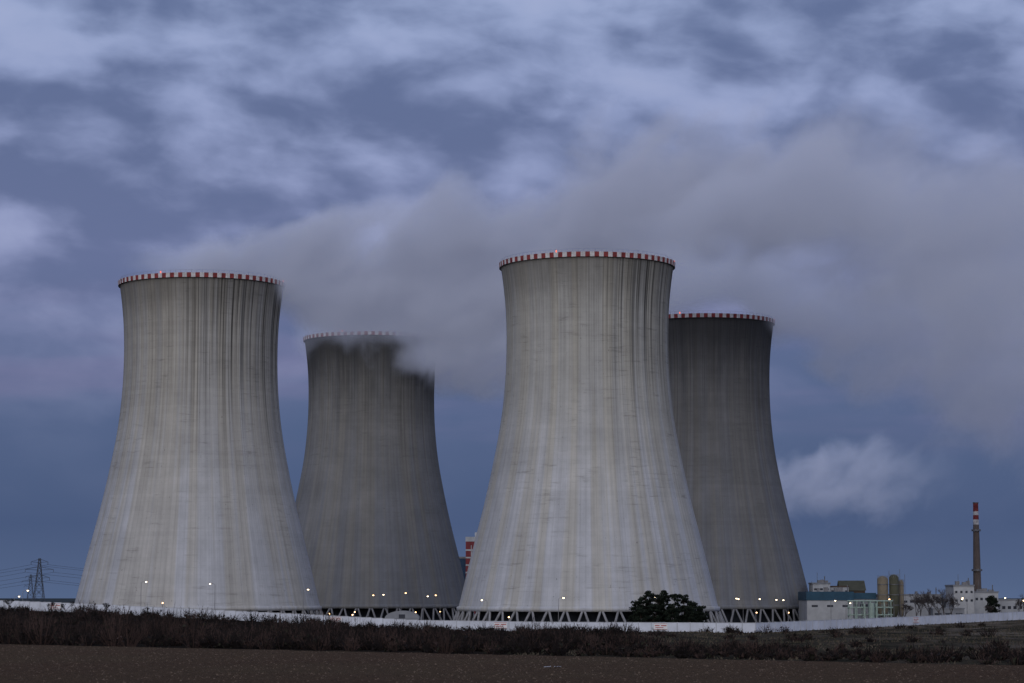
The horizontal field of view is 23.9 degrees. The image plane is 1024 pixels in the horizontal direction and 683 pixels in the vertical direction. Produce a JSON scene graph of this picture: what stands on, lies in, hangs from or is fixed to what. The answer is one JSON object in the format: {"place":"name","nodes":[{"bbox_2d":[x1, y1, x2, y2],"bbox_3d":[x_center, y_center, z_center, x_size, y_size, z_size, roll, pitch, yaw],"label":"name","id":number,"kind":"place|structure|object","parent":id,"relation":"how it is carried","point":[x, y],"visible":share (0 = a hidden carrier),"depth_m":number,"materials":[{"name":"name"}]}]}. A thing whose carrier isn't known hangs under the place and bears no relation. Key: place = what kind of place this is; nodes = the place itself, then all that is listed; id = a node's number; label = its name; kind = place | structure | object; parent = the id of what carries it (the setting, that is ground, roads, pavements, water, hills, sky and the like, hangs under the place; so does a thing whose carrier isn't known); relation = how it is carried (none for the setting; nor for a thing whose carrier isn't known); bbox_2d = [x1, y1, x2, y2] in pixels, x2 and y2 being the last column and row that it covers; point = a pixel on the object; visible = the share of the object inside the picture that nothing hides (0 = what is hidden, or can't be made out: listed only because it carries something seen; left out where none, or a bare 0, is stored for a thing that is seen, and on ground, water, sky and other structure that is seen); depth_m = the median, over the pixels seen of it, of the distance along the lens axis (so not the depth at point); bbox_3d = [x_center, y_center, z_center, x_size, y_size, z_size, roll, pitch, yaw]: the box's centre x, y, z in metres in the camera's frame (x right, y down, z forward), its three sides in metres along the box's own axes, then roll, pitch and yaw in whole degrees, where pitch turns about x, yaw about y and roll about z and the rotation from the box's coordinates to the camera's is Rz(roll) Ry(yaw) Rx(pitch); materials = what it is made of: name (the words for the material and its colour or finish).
{"place":"outdoors","nodes":[
{"label":"outdoors","id":0,"kind":"place"},
{"bbox_2d":[162,602,788,622],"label":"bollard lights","id":1,"kind":"object","parent":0,"point":[509,617],"visible":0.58,"depth_m":944.00,"materials":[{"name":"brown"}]},
{"bbox_2d":[0,598,1023,682],"bbox_3d":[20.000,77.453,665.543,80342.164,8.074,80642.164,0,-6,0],"label":"ground","id":2,"kind":"structure","parent":0,"point":[889,676],"depth_m":353.66,"materials":[{"name":"soil"}]},
{"bbox_2d":[3,599,13,607],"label":"bare tree","id":3,"kind":"object","parent":2,"relation":"on","point":[6,601],"visible":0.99,"depth_m":755.58,"materials":[{"name":"black plant"}]},
{"bbox_2d":[24,574,39,600],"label":"transmission pylon","id":4,"kind":"object","parent":2,"relation":"on","point":[29,588],"visible":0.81,"depth_m":2088.86,"materials":[{"name":"metal"}]},
{"bbox_2d":[25,558,53,601],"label":"transmission pylon","id":5,"kind":"object","parent":2,"relation":"on","point":[37,581],"visible":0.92,"depth_m":1293.74,"materials":[{"name":"metal"}]},
{"bbox_2d":[1,565,82,587],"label":"power lines","id":6,"kind":"object","parent":5,"relation":"hanging from","point":[40,574],"visible":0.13,"depth_m":1307.99,"materials":[{"name":"metal"}]},
{"bbox_2d":[49,603,60,608],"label":"warning sign","id":7,"kind":"object","parent":2,"relation":"on","point":[59,605],"visible":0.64,"depth_m":788.72,"materials":[{"name":"white metal"}]},
{"bbox_2d":[61,601,73,611],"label":"bare tree","id":8,"kind":"object","parent":2,"relation":"on","point":[62,606],"visible":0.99,"depth_m":737.81,"materials":[{"name":"black plant"}]},
{"bbox_2d":[75,269,323,614],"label":"cooling tower","id":9,"kind":"structure","parent":2,"relation":"on","point":[198,497],"depth_m":857.12,"materials":[{"name":"concrete"}]},
{"bbox_2d":[330,617,341,621],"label":"warning sign","id":10,"kind":"object","parent":2,"relation":"on","point":[339,618],"visible":0.48,"depth_m":761.44,"materials":[{"name":"white metal"}]},
{"bbox_2d":[295,329,474,619],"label":"cooling tower","id":11,"kind":"structure","parent":2,"relation":"on","point":[372,509],"depth_m":1045.80,"materials":[{"name":"concrete"}]},
{"bbox_2d":[385,611,419,619],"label":"pump house","id":12,"kind":"structure","parent":2,"relation":"on","point":[408,615],"depth_m":790.81,"materials":[{"name":"grey concrete"}]},
{"bbox_2d":[395,625,409,633],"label":"bare tree","id":13,"kind":"object","parent":2,"relation":"on","point":[408,628],"visible":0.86,"depth_m":555.23,"materials":[{"name":"brown plant"}]},
{"bbox_2d":[0,600,927,662],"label":"hedge row","id":14,"kind":"object","parent":2,"relation":"on","point":[168,629],"visible":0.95,"depth_m":486.52,"materials":[{"name":"brown plant"}]},
{"bbox_2d":[459,532,476,613],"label":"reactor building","id":15,"kind":"structure","parent":2,"relation":"on","point":[465,561],"depth_m":1295.88,"materials":[{"name":"red concrete"}]},
{"bbox_2d":[494,622,506,627],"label":"warning sign","id":16,"kind":"object","parent":2,"relation":"on","point":[502,624],"visible":0.95,"depth_m":747.45,"materials":[{"name":"white metal"}]},
{"bbox_2d":[0,601,1023,632],"bbox_3d":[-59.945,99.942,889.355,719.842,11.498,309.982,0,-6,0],"label":"perimeter wall","id":17,"kind":"structure","parent":2,"relation":"on","point":[747,627],"depth_m":767.72,"materials":[{"name":"paint"}]},
{"bbox_2d":[913,617,918,622],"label":"warning sign","id":18,"kind":"object","parent":17,"relation":"attached to","point":[915,619],"visible":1,"depth_m":821.22,"materials":[{"name":"white metal"}]},
{"bbox_2d":[0,600,1023,622],"bbox_3d":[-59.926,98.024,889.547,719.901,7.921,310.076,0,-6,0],"label":"coping","id":19,"kind":"object","parent":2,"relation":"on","point":[516,621],"visible":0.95,"depth_m":764.49,"materials":[{"name":"concrete"}]},
{"bbox_2d":[8,601,1021,631],"bbox_3d":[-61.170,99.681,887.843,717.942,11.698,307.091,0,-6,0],"label":"posts","id":20,"kind":"object","parent":2,"relation":"on","point":[664,622],"visible":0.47,"depth_m":772.65,"materials":[{"name":"concrete"}]},
{"bbox_2d":[453,248,724,622],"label":"cooling tower","id":21,"kind":"structure","parent":2,"relation":"on","point":[588,514],"depth_m":805.07,"materials":[{"name":"concrete"}]},
{"bbox_2d":[628,600,645,621],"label":"pine tree","id":22,"kind":"object","parent":2,"relation":"on","point":[637,604],"visible":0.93,"depth_m":762.95,"materials":[{"name":"green plant"}]},
{"bbox_2d":[632,607,647,621],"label":"pine tree","id":23,"kind":"object","parent":2,"relation":"on","point":[639,614],"visible":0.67,"depth_m":758.56,"materials":[{"name":"green plant"}]},
{"bbox_2d":[637,590,654,616],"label":"pine tree","id":24,"kind":"object","parent":2,"relation":"on","point":[646,602],"visible":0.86,"depth_m":765.17,"materials":[{"name":"green plant"}]},
{"bbox_2d":[643,603,662,621],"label":"pine tree","id":25,"kind":"object","parent":2,"relation":"on","point":[656,609],"visible":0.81,"depth_m":758.23,"materials":[{"name":"green plant"}]},
{"bbox_2d":[647,593,665,621],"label":"pine tree","id":26,"kind":"object","parent":2,"relation":"on","point":[657,596],"visible":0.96,"depth_m":762.50,"materials":[{"name":"green plant"}]},
{"bbox_2d":[654,623,667,629],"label":"warning sign","id":27,"kind":"object","parent":2,"relation":"on","point":[661,626],"visible":0.98,"depth_m":739.13,"materials":[{"name":"white metal"}]},
{"bbox_2d":[655,590,670,621],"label":"pine tree","id":28,"kind":"object","parent":2,"relation":"on","point":[664,594],"visible":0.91,"depth_m":765.58,"materials":[{"name":"green plant"}]},
{"bbox_2d":[663,605,681,621],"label":"pine tree","id":29,"kind":"object","parent":2,"relation":"on","point":[668,616],"visible":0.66,"depth_m":757.92,"materials":[{"name":"green plant"}]},
{"bbox_2d":[666,593,683,621],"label":"pine tree","id":30,"kind":"object","parent":2,"relation":"on","point":[674,596],"visible":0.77,"depth_m":763.25,"materials":[{"name":"green plant"}]},
{"bbox_2d":[676,594,690,618],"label":"pine tree","id":31,"kind":"object","parent":2,"relation":"on","point":[685,600],"visible":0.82,"depth_m":765.07,"materials":[{"name":"green plant"}]},
{"bbox_2d":[682,605,698,621],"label":"pine tree","id":32,"kind":"object","parent":2,"relation":"on","point":[689,616],"visible":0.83,"depth_m":758.59,"materials":[{"name":"green plant"}]},
{"bbox_2d":[687,601,700,621],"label":"pine tree","id":33,"kind":"object","parent":2,"relation":"on","point":[694,604],"visible":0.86,"depth_m":762.19,"materials":[{"name":"green plant"}]},
{"bbox_2d":[696,605,708,622],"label":"pine tree","id":34,"kind":"object","parent":2,"relation":"on","point":[702,617],"visible":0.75,"depth_m":761.14,"materials":[{"name":"green plant"}]},
{"bbox_2d":[668,311,807,622],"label":"cooling tower","id":35,"kind":"structure","parent":2,"relation":"on","point":[719,369],"depth_m":980.12,"materials":[{"name":"concrete"}]},
{"bbox_2d":[514,618,1023,664],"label":"dry grass","id":36,"kind":"structure","parent":2,"relation":"on","point":[819,642],"depth_m":583.38,"materials":[{"name":"brown plant"}]},
{"bbox_2d":[594,621,1023,664],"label":"scrub bushes","id":37,"kind":"object","parent":2,"relation":"on","point":[997,653],"visible":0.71,"depth_m":409.96,"materials":[{"name":"brown plant"}]},
{"bbox_2d":[808,576,830,591],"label":"pump building","id":38,"kind":"structure","parent":2,"relation":"on","point":[821,584],"depth_m":973.07,"materials":[{"name":"grey concrete"}]},
{"bbox_2d":[798,581,853,620],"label":"water treatment building","id":39,"kind":"structure","parent":2,"relation":"on","point":[819,605],"depth_m":942.44,"materials":[{"name":"white metal"}]},
{"bbox_2d":[830,586,848,591],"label":"service building","id":40,"kind":"structure","parent":2,"relation":"on","point":[833,587],"depth_m":976.84,"materials":[{"name":"grey concrete"}]},
{"bbox_2d":[837,581,865,592],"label":"conveyor house","id":41,"kind":"structure","parent":2,"relation":"on","point":[857,587],"depth_m":988.33,"materials":[{"name":"grey metal"}]},
{"bbox_2d":[853,593,875,618],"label":"workshop building","id":42,"kind":"structure","parent":2,"relation":"on","point":[864,596],"depth_m":944.47,"materials":[{"name":"blue metal"}]},
{"bbox_2d":[847,600,892,618],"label":"pipe rack","id":43,"kind":"object","parent":2,"relation":"on","point":[870,607],"visible":0.86,"depth_m":922.93,"materials":[{"name":"green metal"}]},
{"bbox_2d":[877,576,889,617],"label":"storage silo","id":44,"kind":"object","parent":2,"relation":"on","point":[882,587],"visible":0.84,"depth_m":941.28,"materials":[{"name":"metal"}]},
{"bbox_2d":[889,569,900,617],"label":"storage silo","id":45,"kind":"object","parent":2,"relation":"on","point":[894,588],"visible":0.94,"depth_m":941.31,"materials":[{"name":"metal"}]},
{"bbox_2d":[899,574,905,616],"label":"storage silo","id":46,"kind":"object","parent":2,"relation":"on","point":[901,591],"visible":0.83,"depth_m":944.87,"materials":[{"name":"metal"}]},
{"bbox_2d":[901,603,913,616],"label":"bare tree","id":47,"kind":"object","parent":2,"relation":"on","point":[905,608],"visible":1,"depth_m":900.27,"materials":[{"name":"plant"}]},
{"bbox_2d":[875,588,941,617],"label":"store building","id":48,"kind":"structure","parent":2,"relation":"on","point":[913,611],"depth_m":979.18,"materials":[{"name":"grey concrete"}]},
{"bbox_2d":[909,593,926,615],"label":"bare tree","id":49,"kind":"object","parent":2,"relation":"on","point":[917,601],"visible":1,"depth_m":893.52,"materials":[{"name":"black plant"}]},
{"bbox_2d":[913,594,930,615],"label":"bare tree","id":50,"kind":"object","parent":2,"relation":"on","point":[921,607],"visible":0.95,"depth_m":898.58,"materials":[{"name":"black plant"}]},
{"bbox_2d":[918,589,941,614],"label":"bare tree","id":51,"kind":"object","parent":2,"relation":"on","point":[927,594],"visible":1,"depth_m":897.11,"materials":[{"name":"black plant"}]},
{"bbox_2d":[924,588,955,614],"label":"bare tree","id":52,"kind":"object","parent":2,"relation":"on","point":[933,605],"visible":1,"depth_m":895.89,"materials":[{"name":"black plant"}]},
{"bbox_2d":[932,594,948,614],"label":"bare tree","id":53,"kind":"object","parent":2,"relation":"on","point":[941,601],"visible":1,"depth_m":897.81,"materials":[{"name":"black plant"}]},
{"bbox_2d":[928,608,964,615],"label":"garage building","id":54,"kind":"structure","parent":2,"relation":"on","point":[933,611],"depth_m":919.30,"materials":[{"name":"white concrete"}]},
{"bbox_2d":[946,596,958,614],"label":"bare tree","id":55,"kind":"object","parent":2,"relation":"on","point":[951,600],"visible":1,"depth_m":896.45,"materials":[{"name":"black plant"}]},
{"bbox_2d":[945,578,974,613],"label":"boiler house","id":56,"kind":"structure","parent":2,"relation":"on","point":[965,589],"depth_m":946.87,"materials":[{"name":"white concrete"}]},
{"bbox_2d":[971,502,981,590],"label":"chimney","id":57,"kind":"object","parent":2,"relation":"on","point":[976,569],"visible":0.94,"depth_m":1095.00,"materials":[{"name":"red paint"}]},
{"bbox_2d":[974,581,998,612],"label":"gate building","id":58,"kind":"structure","parent":2,"relation":"on","point":[981,595],"depth_m":949.65,"materials":[{"name":"white concrete"}]},
{"bbox_2d":[984,605,993,612],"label":"bare tree","id":59,"kind":"object","parent":2,"relation":"on","point":[988,608],"visible":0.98,"depth_m":918.84,"materials":[{"name":"black plant"}]},
{"bbox_2d":[985,595,996,612],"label":"pine tree","id":60,"kind":"object","parent":2,"relation":"on","point":[990,599],"visible":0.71,"depth_m":928.92,"materials":[{"name":"green plant"}]},
{"bbox_2d":[992,597,1000,612],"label":"pine tree","id":61,"kind":"object","parent":2,"relation":"on","point":[996,605],"visible":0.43,"depth_m":938.54,"materials":[{"name":"green plant"}]},
{"bbox_2d":[998,599,1022,611],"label":"office building","id":62,"kind":"structure","parent":2,"relation":"on","point":[1007,605],"depth_m":969.24,"materials":[{"name":"white concrete"}]},
{"bbox_2d":[1015,598,1023,611],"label":"bare tree","id":63,"kind":"object","parent":2,"relation":"on","point":[1021,602],"visible":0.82,"depth_m":954.11,"materials":[{"name":"black plant"}]},
{"bbox_2d":[0,0,1023,597],"label":"sky","id":64,"kind":"structure","parent":0,"point":[848,174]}
]}

